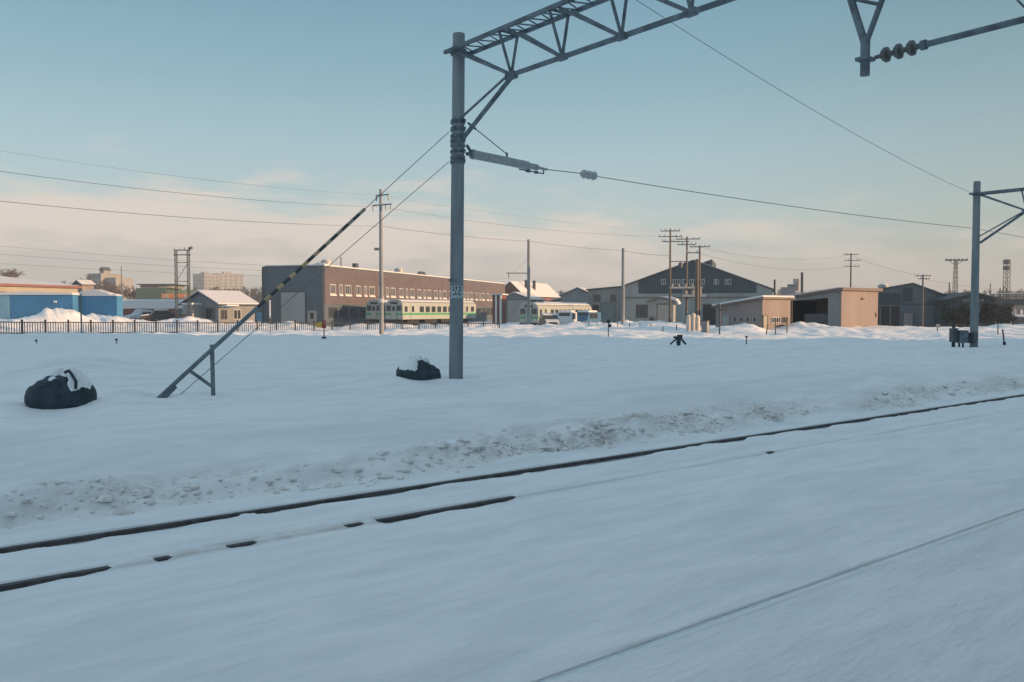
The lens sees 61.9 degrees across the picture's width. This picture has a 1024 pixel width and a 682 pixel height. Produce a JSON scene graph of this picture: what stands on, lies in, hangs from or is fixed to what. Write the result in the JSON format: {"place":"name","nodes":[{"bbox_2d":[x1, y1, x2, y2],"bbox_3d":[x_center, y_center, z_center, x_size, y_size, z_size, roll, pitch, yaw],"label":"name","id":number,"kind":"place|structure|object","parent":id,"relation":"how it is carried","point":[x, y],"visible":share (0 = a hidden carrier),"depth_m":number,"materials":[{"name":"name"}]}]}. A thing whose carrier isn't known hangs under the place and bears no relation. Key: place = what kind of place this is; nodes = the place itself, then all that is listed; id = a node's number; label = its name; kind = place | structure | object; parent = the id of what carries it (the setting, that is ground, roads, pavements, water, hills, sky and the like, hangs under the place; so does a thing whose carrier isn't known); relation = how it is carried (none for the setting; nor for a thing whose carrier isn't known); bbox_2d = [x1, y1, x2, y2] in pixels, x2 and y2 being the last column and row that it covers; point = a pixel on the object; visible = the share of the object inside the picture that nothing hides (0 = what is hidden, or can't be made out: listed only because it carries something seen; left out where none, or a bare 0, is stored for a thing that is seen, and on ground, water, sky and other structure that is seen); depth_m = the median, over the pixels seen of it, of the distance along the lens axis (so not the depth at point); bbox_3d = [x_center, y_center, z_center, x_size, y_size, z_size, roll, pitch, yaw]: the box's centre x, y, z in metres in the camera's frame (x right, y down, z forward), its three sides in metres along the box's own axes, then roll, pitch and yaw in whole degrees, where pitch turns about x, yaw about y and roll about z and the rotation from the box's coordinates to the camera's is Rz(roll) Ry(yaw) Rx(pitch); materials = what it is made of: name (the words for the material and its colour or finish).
{"place":"outdoors","nodes":[
{"label":"outdoors","id":0,"kind":"place"},
{"bbox_2d":[0,308,1023,681],"bbox_3d":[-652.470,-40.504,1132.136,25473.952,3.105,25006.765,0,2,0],"label":"snow ground","id":1,"kind":"structure","parent":0,"point":[544,574],"depth_m":8.46,"materials":[{"name":"snow"}]},
{"bbox_2d":[1,268,25,277],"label":"bare tree","id":2,"kind":"object","parent":1,"relation":"on","point":[9,273],"visible":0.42,"depth_m":266.35,"materials":[{"name":"brown plant"}]},
{"bbox_2d":[0,291,78,319],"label":"blue shed","id":3,"kind":"structure","parent":1,"relation":"on","point":[17,305],"depth_m":99.27,"materials":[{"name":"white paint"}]},
{"bbox_2d":[0,276,81,292],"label":"warehouse","id":4,"kind":"structure","parent":1,"relation":"on","point":[10,284],"depth_m":130.51,"materials":[{"name":"beige metal"}]},
{"bbox_2d":[24,367,96,408],"bbox_3d":[-8.275,0.945,15.647,1.180,0.926,0.962,0,2,0],"label":"sand bag","id":5,"kind":"object","parent":1,"relation":"on","point":[64,388],"visible":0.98,"depth_m":15.31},
{"bbox_2d":[80,294,81,332],"bbox_3d":[-29.270,-1.081,58.000,0.112,4.213,0.112,0,2,0],"label":"marker post","id":6,"kind":"object","parent":1,"relation":"on","point":[81,311],"visible":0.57,"depth_m":57.93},
{"bbox_2d":[71,280,95,292],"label":"cottage","id":7,"kind":"structure","parent":1,"relation":"on","point":[87,284],"depth_m":149.28,"materials":[{"name":"white"}]},
{"bbox_2d":[78,289,122,316],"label":"blue shed","id":8,"kind":"structure","parent":1,"relation":"on","point":[100,302],"depth_m":100.49,"materials":[{"name":"metal"}]},
{"bbox_2d":[87,267,132,299],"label":"hilltop house","id":9,"kind":"structure","parent":1,"relation":"on","point":[108,277],"depth_m":328.61,"materials":[{"name":"white concrete"}]},
{"bbox_2d":[94,279,125,295],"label":"bare tree","id":10,"kind":"object","parent":1,"relation":"on","point":[107,286],"visible":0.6,"depth_m":262.74,"materials":[{"name":"brown plant"}]},
{"bbox_2d":[113,283,135,298],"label":"bare tree","id":11,"kind":"object","parent":1,"relation":"on","point":[132,294],"visible":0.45,"depth_m":280.43,"materials":[{"name":"brown plant"}]},
{"bbox_2d":[123,286,135,298],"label":"bare tree","id":12,"kind":"object","parent":1,"relation":"on","point":[126,291],"visible":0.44,"depth_m":279.87,"materials":[{"name":"brown plant"}]},
{"bbox_2d":[124,309,154,321],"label":"parked car","id":13,"kind":"object","parent":1,"relation":"on","point":[136,313],"visible":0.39,"depth_m":114.08,"materials":[{"name":"white metal"}]},
{"bbox_2d":[123,299,183,321],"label":"shed","id":14,"kind":"structure","parent":1,"relation":"on","point":[130,306],"depth_m":131.29,"materials":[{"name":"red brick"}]},
{"bbox_2d":[139,309,174,320],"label":"parked car","id":15,"kind":"object","parent":1,"relation":"on","point":[157,314],"visible":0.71,"depth_m":110.26,"materials":[{"name":"grey metal"}]},
{"bbox_2d":[136,284,196,298],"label":"green shop","id":16,"kind":"structure","parent":1,"relation":"on","point":[150,291],"depth_m":210.12,"materials":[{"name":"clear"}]},
{"bbox_2d":[162,294,190,298],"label":"forecourt canopy","id":17,"kind":"object","parent":1,"relation":"on","point":[173,296],"visible":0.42,"depth_m":189.47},
{"bbox_2d":[173,246,192,318],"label":"lattice tower","id":18,"kind":"structure","parent":1,"relation":"on","point":[175,254],"depth_m":104.76,"materials":[{"name":"metal"}]},
{"bbox_2d":[134,286,261,305],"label":"woods","id":19,"kind":"object","parent":1,"relation":"on","point":[255,296],"visible":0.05,"depth_m":407.05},
{"bbox_2d":[192,272,218,289],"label":"apartment block","id":20,"kind":"structure","parent":1,"relation":"on","point":[203,280],"depth_m":691.40,"materials":[{"name":"white concrete"}]},
{"bbox_2d":[178,290,258,323],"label":"station house","id":21,"kind":"structure","parent":1,"relation":"on","point":[222,306],"depth_m":109.64,"materials":[{"name":"beige"}]},
{"bbox_2d":[205,308,214,318],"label":"window","id":22,"kind":"structure","parent":21,"relation":"in","point":[210,312],"depth_m":108.87,"materials":[{"name":"grey glass"}]},
{"bbox_2d":[220,309,227,319],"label":"window","id":23,"kind":"structure","parent":21,"relation":"in","point":[224,315],"depth_m":108.63,"materials":[{"name":"white glass"}]},
{"bbox_2d":[233,309,240,319],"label":"window","id":24,"kind":"structure","parent":21,"relation":"in","point":[236,312],"depth_m":110.15,"materials":[{"name":"white glass"}]},
{"bbox_2d":[212,272,243,291],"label":"apartment block","id":25,"kind":"structure","parent":1,"relation":"on","point":[229,280],"depth_m":763.09,"materials":[{"name":"beige concrete"}]},
{"bbox_2d":[0,319,499,333],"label":"picket fence","id":26,"kind":"object","parent":1,"relation":"on","point":[45,322],"visible":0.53,"depth_m":66.31,"materials":[{"name":"paint"}]},
{"bbox_2d":[255,305,261,321],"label":"blue shed","id":27,"kind":"structure","parent":1,"relation":"on","point":[258,314],"depth_m":124.64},
{"bbox_2d":[315,320,325,338],"bbox_3d":[-11.193,-0.493,49.981,0.690,1.452,0.250,0,2,0],"label":"dwarf signal","id":28,"kind":"object","parent":1,"relation":"on","point":[320,325],"visible":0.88,"depth_m":49.94,"materials":[{"name":"metal"}]},
{"bbox_2d":[372,189,391,334],"bbox_3d":[-9.419,-4.893,61.716,1.718,12.154,0.617,1,2,18],"label":"utility pole","id":29,"kind":"object","parent":1,"relation":"on","point":[381,307],"visible":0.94,"depth_m":61.73,"materials":[{"name":"concrete"}]},
{"bbox_2d":[2,201,343,225],"bbox_3d":[-23.973,-7.054,39.766,0.024,1.063,52.729,1,3,33],"label":"power line","id":30,"kind":"object","parent":29,"relation":"attached to","point":[161,215],"visible":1,"depth_m":46.72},
{"bbox_2d":[5,151,658,230],"bbox_3d":[-13.263,-10.174,53.207,4.970,1.613,87.050,2,3,39],"label":"power line","id":31,"kind":"object","parent":29,"relation":"attached to","point":[286,188],"visible":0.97,"depth_m":52.50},
{"bbox_2d":[0,171,669,236],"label":"power line","id":32,"kind":"object","parent":29,"relation":"attached to","point":[287,202],"visible":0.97,"depth_m":52.61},
{"bbox_2d":[262,257,504,326],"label":"workshop","id":33,"kind":"structure","parent":1,"relation":"on","point":[340,294],"depth_m":123.66,"materials":[{"name":"brick"}]},
{"bbox_2d":[280,291,305,323],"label":"roller door","id":34,"kind":"structure","parent":33,"relation":"in","point":[295,308],"depth_m":119.16,"materials":[{"name":"metal"}]},
{"bbox_2d":[308,311,315,324],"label":"side door","id":35,"kind":"structure","parent":33,"relation":"in","point":[311,314],"depth_m":118.44,"materials":[{"name":"grey metal"}]},
{"bbox_2d":[329,284,336,295],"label":"window","id":36,"kind":"structure","parent":33,"relation":"in","point":[332,286],"depth_m":119.96,"materials":[{"name":"white glass"}]},
{"bbox_2d":[328,307,337,317],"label":"window","id":37,"kind":"structure","parent":33,"relation":"in","point":[332,311],"depth_m":120.45,"materials":[{"name":"grey glass"}]},
{"bbox_2d":[339,307,347,317],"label":"window","id":38,"kind":"structure","parent":33,"relation":"in","point":[343,311],"depth_m":123.36,"materials":[{"name":"grey glass"}]},
{"bbox_2d":[345,285,351,295],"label":"window","id":39,"kind":"structure","parent":33,"relation":"in","point":[347,287],"depth_m":124.36,"materials":[{"name":"white glass"}]},
{"bbox_2d":[350,307,357,317],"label":"window","id":40,"kind":"structure","parent":33,"relation":"in","point":[353,310],"depth_m":126.54,"materials":[{"name":"black glass"}]},
{"bbox_2d":[355,285,361,296],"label":"window","id":41,"kind":"structure","parent":33,"relation":"in","point":[357,288],"depth_m":127.45,"materials":[{"name":"white glass"}]},
{"bbox_2d":[0,451,774,591],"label":"rail","id":42,"kind":"object","parent":1,"relation":"on","point":[24,583],"depth_m":7.28,"materials":[{"name":"metal"}]},
{"bbox_2d":[366,299,447,322],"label":"railcar","id":43,"kind":"object","parent":1,"relation":"on","point":[372,310],"visible":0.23,"depth_m":121.70,"materials":[{"name":"white metal"}]},
{"bbox_2d":[371,305,375,318],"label":"gangway door","id":44,"kind":"structure","parent":43,"relation":"in","point":[373,307],"depth_m":121.57,"materials":[{"name":"grey metal"}]},
{"bbox_2d":[396,355,440,379],"bbox_3d":[-2.401,0.843,22.046,1.168,0.902,1.017,7,1,-12],"label":"sand bag","id":45,"kind":"object","parent":1,"relation":"on","point":[413,367],"visible":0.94,"depth_m":21.69,"materials":[{"name":"fabric"}]},
{"bbox_2d":[385,299,475,324],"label":"railcar","id":46,"kind":"object","parent":1,"relation":"on","point":[415,311],"visible":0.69,"depth_m":122.94,"materials":[{"name":"white metal"}]},
{"bbox_2d":[391,304,395,318],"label":"gangway door","id":47,"kind":"structure","parent":46,"relation":"in","point":[393,306],"depth_m":118.49,"materials":[{"name":"grey metal"}]},
{"bbox_2d":[491,294,507,323],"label":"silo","id":48,"kind":"object","parent":1,"relation":"on","point":[498,307],"visible":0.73,"depth_m":149.70,"materials":[{"name":"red metal"}]},
{"bbox_2d":[0,394,1023,553],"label":"rail","id":49,"kind":"object","parent":1,"relation":"on","point":[62,541],"depth_m":9.38,"materials":[{"name":"metal"}]},
{"bbox_2d":[4,375,1023,528],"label":"snow clods","id":50,"kind":"object","parent":1,"relation":"on","point":[546,447],"visible":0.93,"depth_m":11.39,"materials":[{"name":"snow"}]},
{"bbox_2d":[506,239,529,324],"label":"utility pole","id":51,"kind":"object","parent":1,"relation":"on","point":[528,281],"visible":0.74,"depth_m":87.69,"materials":[{"name":"concrete"}]},
{"bbox_2d":[383,226,668,255],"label":"power line","id":52,"kind":"object","parent":51,"relation":"attached to","point":[518,240],"visible":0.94,"depth_m":84.70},
{"bbox_2d":[506,292,545,322],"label":"garage","id":53,"kind":"structure","parent":1,"relation":"on","point":[515,301],"depth_m":167.17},
{"bbox_2d":[507,299,526,322],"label":"roller door","id":54,"kind":"structure","parent":53,"relation":"in","point":[513,305],"depth_m":167.14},
{"bbox_2d":[505,280,559,301],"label":"house","id":55,"kind":"structure","parent":1,"relation":"on","point":[547,292],"depth_m":212.81,"materials":[{"name":"red brick"}]},
{"bbox_2d":[539,313,560,324],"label":"parked car","id":56,"kind":"object","parent":1,"relation":"on","point":[548,318],"visible":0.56,"depth_m":93.40,"materials":[{"name":"white metal"}]},
{"bbox_2d":[519,302,591,324],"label":"railcar","id":57,"kind":"object","parent":1,"relation":"on","point":[537,309],"visible":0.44,"depth_m":116.69,"materials":[{"name":"white metal"}]},
{"bbox_2d":[557,310,576,323],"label":"parked van","id":58,"kind":"object","parent":1,"relation":"on","point":[566,316],"visible":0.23,"depth_m":100.76,"materials":[{"name":"white metal"}]},
{"bbox_2d":[559,287,589,302],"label":"house","id":59,"kind":"structure","parent":1,"relation":"on","point":[578,294],"depth_m":163.97,"materials":[{"name":"grey"}]},
{"bbox_2d":[577,310,600,322],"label":"parked van","id":60,"kind":"object","parent":1,"relation":"on","point":[584,316],"visible":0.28,"depth_m":105.79,"materials":[{"name":"metal"}]},
{"bbox_2d":[586,286,620,322],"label":"flat annex","id":61,"kind":"object","parent":1,"relation":"on","point":[605,302],"visible":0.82,"depth_m":138.96,"materials":[{"name":"grey"}]},
{"bbox_2d":[600,303,614,322],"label":"door","id":62,"kind":"structure","parent":61,"relation":"in","point":[607,310],"depth_m":138.97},
{"bbox_2d":[621,248,624,323],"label":"utility pole","id":63,"kind":"object","parent":1,"relation":"on","point":[623,291],"visible":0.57,"depth_m":91.73,"materials":[{"name":"concrete"}]},
{"bbox_2d":[646,296,680,321],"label":"store shed","id":64,"kind":"structure","parent":1,"relation":"on","point":[658,309],"depth_m":96.51,"materials":[{"name":"metal"}]},
{"bbox_2d":[657,304,668,321],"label":"door","id":65,"kind":"structure","parent":64,"relation":"in","point":[662,309],"depth_m":96.43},
{"bbox_2d":[659,228,681,321],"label":"utility pole","id":66,"kind":"object","parent":1,"relation":"on","point":[670,239],"visible":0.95,"depth_m":85.71,"materials":[{"name":"brown wood"}]},
{"bbox_2d":[670,335,685,345],"bbox_3d":[8.372,-0.044,43.028,0.851,0.547,0.237,0,2,0],"label":"switch stand","id":67,"kind":"object","parent":1,"relation":"on","point":[678,339],"visible":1,"depth_m":42.96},
{"bbox_2d":[676,236,699,323],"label":"utility pole","id":68,"kind":"object","parent":1,"relation":"on","point":[686,298],"visible":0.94,"depth_m":83.73,"materials":[{"name":"brown wood"}]},
{"bbox_2d":[669,241,705,296],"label":"transformer platform","id":69,"kind":"structure","parent":68,"relation":"attached to","point":[685,288],"depth_m":83.47,"materials":[{"name":"metal"}]},
{"bbox_2d":[686,313,690,331],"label":"gas cylinder","id":70,"kind":"object","parent":1,"relation":"on","point":[688,322],"visible":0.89,"depth_m":65.84,"materials":[{"name":"metal"}]},
{"bbox_2d":[691,311,695,330],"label":"gas cylinder","id":71,"kind":"object","parent":1,"relation":"on","point":[693,321],"visible":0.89,"depth_m":65.84,"materials":[{"name":"metal"}]},
{"bbox_2d":[695,259,698,314],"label":"utility pole","id":72,"kind":"object","parent":1,"relation":"on","point":[696,286],"visible":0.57,"depth_m":80.74,"materials":[{"name":"brown wood"}]},
{"bbox_2d":[686,244,709,324],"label":"utility pole","id":73,"kind":"object","parent":1,"relation":"on","point":[699,246],"visible":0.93,"depth_m":81.76,"materials":[{"name":"brown wood"}]},
{"bbox_2d":[625,259,773,324],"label":"shed","id":74,"kind":"structure","parent":1,"relation":"on","point":[719,285],"depth_m":132.86,"materials":[{"name":"grey metal"}]},
{"bbox_2d":[636,304,647,317],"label":"window","id":75,"kind":"structure","parent":74,"relation":"in","point":[641,309],"depth_m":135.09,"materials":[{"name":"grey glass"}]},
{"bbox_2d":[703,304,715,324],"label":"doorway","id":76,"kind":"structure","parent":74,"relation":"in","point":[709,313],"depth_m":132.21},
{"bbox_2d":[701,320,709,332],"bbox_3d":[14.740,-0.744,65.121,0.510,1.671,0.560,1,2,30],"label":"switch box","id":77,"kind":"object","parent":1,"relation":"on","point":[704,326],"visible":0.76,"depth_m":64.89,"materials":[{"name":"metal"}]},
{"bbox_2d":[717,303,727,333],"bbox_3d":[13.777,-0.659,56.002,0.700,3.606,0.136,0,2,0],"label":"marker post","id":78,"kind":"object","parent":1,"relation":"on","point":[719,306],"visible":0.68,"depth_m":55.92,"materials":[{"name":"metal"}]},
{"bbox_2d":[443,0,1023,378],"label":"catenary gantry","id":79,"kind":"object","parent":1,"relation":"on","point":[458,52],"visible":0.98,"depth_m":20.38,"materials":[{"name":"metal"}]},
{"bbox_2d":[156,132,448,397],"bbox_3d":[-4.537,-1.862,19.662,7.838,6.958,0.170,-2,3,-41],"label":"guy stay","id":80,"kind":"object","parent":79,"relation":"attached to","point":[169,390],"visible":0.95,"depth_m":18.38,"materials":[{"name":"metal"}]},
{"bbox_2d":[181,162,448,393],"bbox_3d":[-4.325,-1.694,19.851,7.275,5.766,0.016,-2,3,-42],"label":"guy stay wire","id":81,"kind":"object","parent":80,"relation":"attached to","point":[311,280],"visible":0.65,"depth_m":19.57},
{"bbox_2d":[466,122,597,179],"bbox_3d":[0.709,-5.245,24.166,0.276,1.033,5.461,2,3,44],"label":"wire tensioner","id":82,"kind":"object","parent":79,"relation":"attached to","point":[473,154],"visible":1,"depth_m":23.27,"materials":[{"name":"metal"}]},
{"bbox_2d":[598,176,1020,236],"bbox_3d":[27.778,-5.533,45.582,63.617,0.469,0.300,-2,3,-38],"label":"contact wire","id":83,"kind":"object","parent":82,"relation":"attached to","point":[787,205],"visible":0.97,"depth_m":31.69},
{"bbox_2d":[711,295,794,329],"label":"beige hut","id":84,"kind":"object","parent":1,"relation":"on","point":[762,311],"visible":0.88,"depth_m":69.26,"materials":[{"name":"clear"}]},
{"bbox_2d":[722,315,728,325],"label":"side door","id":85,"kind":"structure","parent":84,"relation":"in","point":[725,318],"depth_m":70.74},
{"bbox_2d":[762,315,767,328],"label":"door","id":86,"kind":"structure","parent":84,"relation":"in","point":[765,317],"depth_m":68.11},
{"bbox_2d":[539,510,1023,681],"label":"rail","id":87,"kind":"object","parent":1,"relation":"on","point":[668,637],"depth_m":5.55,"materials":[{"name":"metal"}]},
{"bbox_2d":[781,278,798,295],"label":"silo building","id":88,"kind":"structure","parent":1,"relation":"on","point":[790,289],"depth_m":164.51,"materials":[{"name":"metal"}]},
{"bbox_2d":[785,287,882,326],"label":"open shed","id":89,"kind":"structure","parent":1,"relation":"on","point":[846,306],"depth_m":78.05,"materials":[{"name":"metal"}]},
{"bbox_2d":[844,253,860,286],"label":"utility pole","id":90,"kind":"object","parent":1,"relation":"on","point":[850,260],"visible":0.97,"depth_m":117.65,"materials":[{"name":"wood"}]},
{"bbox_2d":[773,288,1023,314],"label":"woods","id":91,"kind":"object","parent":1,"relation":"on","point":[1019,307],"visible":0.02,"depth_m":415.71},
{"bbox_2d":[878,283,946,326],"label":"depot","id":92,"kind":"structure","parent":1,"relation":"on","point":[899,305],"depth_m":110.57,"materials":[{"name":"metal"}]},
{"bbox_2d":[880,305,889,325],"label":"doorway","id":93,"kind":"structure","parent":92,"relation":"in","point":[884,309],"depth_m":111.34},
{"bbox_2d":[890,305,900,325],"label":"doorway","id":94,"kind":"structure","parent":92,"relation":"in","point":[894,309],"depth_m":111.02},
{"bbox_2d":[915,274,930,326],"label":"utility pole","id":95,"kind":"object","parent":1,"relation":"on","point":[922,277],"visible":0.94,"depth_m":91.81,"materials":[{"name":"metal"}]},
{"bbox_2d":[937,301,968,325],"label":"dark bush","id":96,"kind":"object","parent":1,"relation":"on","point":[947,318],"visible":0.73,"depth_m":97.83,"materials":[{"name":"green plant"}]},
{"bbox_2d":[945,259,967,292],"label":"lattice tower","id":97,"kind":"structure","parent":1,"relation":"on","point":[956,265],"depth_m":199.26,"materials":[{"name":"metal"}]},
{"bbox_2d":[949,323,968,347],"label":"relay cabinets","id":98,"kind":"object","parent":1,"relation":"on","point":[956,335],"visible":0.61,"depth_m":40.70,"materials":[{"name":"metal"}]},
{"bbox_2d":[928,292,1005,326],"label":"house","id":99,"kind":"structure","parent":1,"relation":"on","point":[953,299],"depth_m":104.86,"materials":[{"name":"grey"}]},
{"bbox_2d":[947,305,986,326],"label":"dark bush","id":100,"kind":"object","parent":1,"relation":"on","point":[965,319],"visible":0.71,"depth_m":96.76,"materials":[{"name":"green plant"}]},
{"bbox_2d":[969,306,996,326],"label":"dark bush","id":101,"kind":"object","parent":1,"relation":"on","point":[986,319],"visible":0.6,"depth_m":97.58,"materials":[{"name":"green plant"}]},
{"bbox_2d":[968,181,1023,346],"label":"catenary gantry","id":102,"kind":"object","parent":1,"relation":"on","point":[977,194],"visible":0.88,"depth_m":41.00,"materials":[{"name":"metal"}]},
{"bbox_2d":[637,0,972,193],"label":"feeder wire","id":103,"kind":"object","parent":102,"relation":"attached to","point":[785,93],"visible":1,"depth_m":24.88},
{"bbox_2d":[980,300,1015,324],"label":"dark bush","id":104,"kind":"object","parent":1,"relation":"on","point":[994,310],"visible":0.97,"depth_m":96.77,"materials":[{"name":"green plant"}]},
{"bbox_2d":[993,305,1018,323],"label":"dark bush","id":105,"kind":"object","parent":1,"relation":"on","point":[1008,316],"visible":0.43,"depth_m":98.65,"materials":[{"name":"green plant"}]},
{"bbox_2d":[1003,259,1010,298],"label":"lattice tower","id":106,"kind":"structure","parent":1,"relation":"on","point":[1006,261],"depth_m":199.16,"materials":[{"name":"metal"}]},
{"bbox_2d":[992,293,1023,324],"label":"building","id":107,"kind":"structure","parent":1,"relation":"on","point":[1020,319],"depth_m":117.37,"materials":[{"name":"concrete"}]},
{"bbox_2d":[0,0,1023,309],"label":"sky","id":108,"kind":"structure","parent":0,"point":[343,97],"materials":[{"name":"blue"}]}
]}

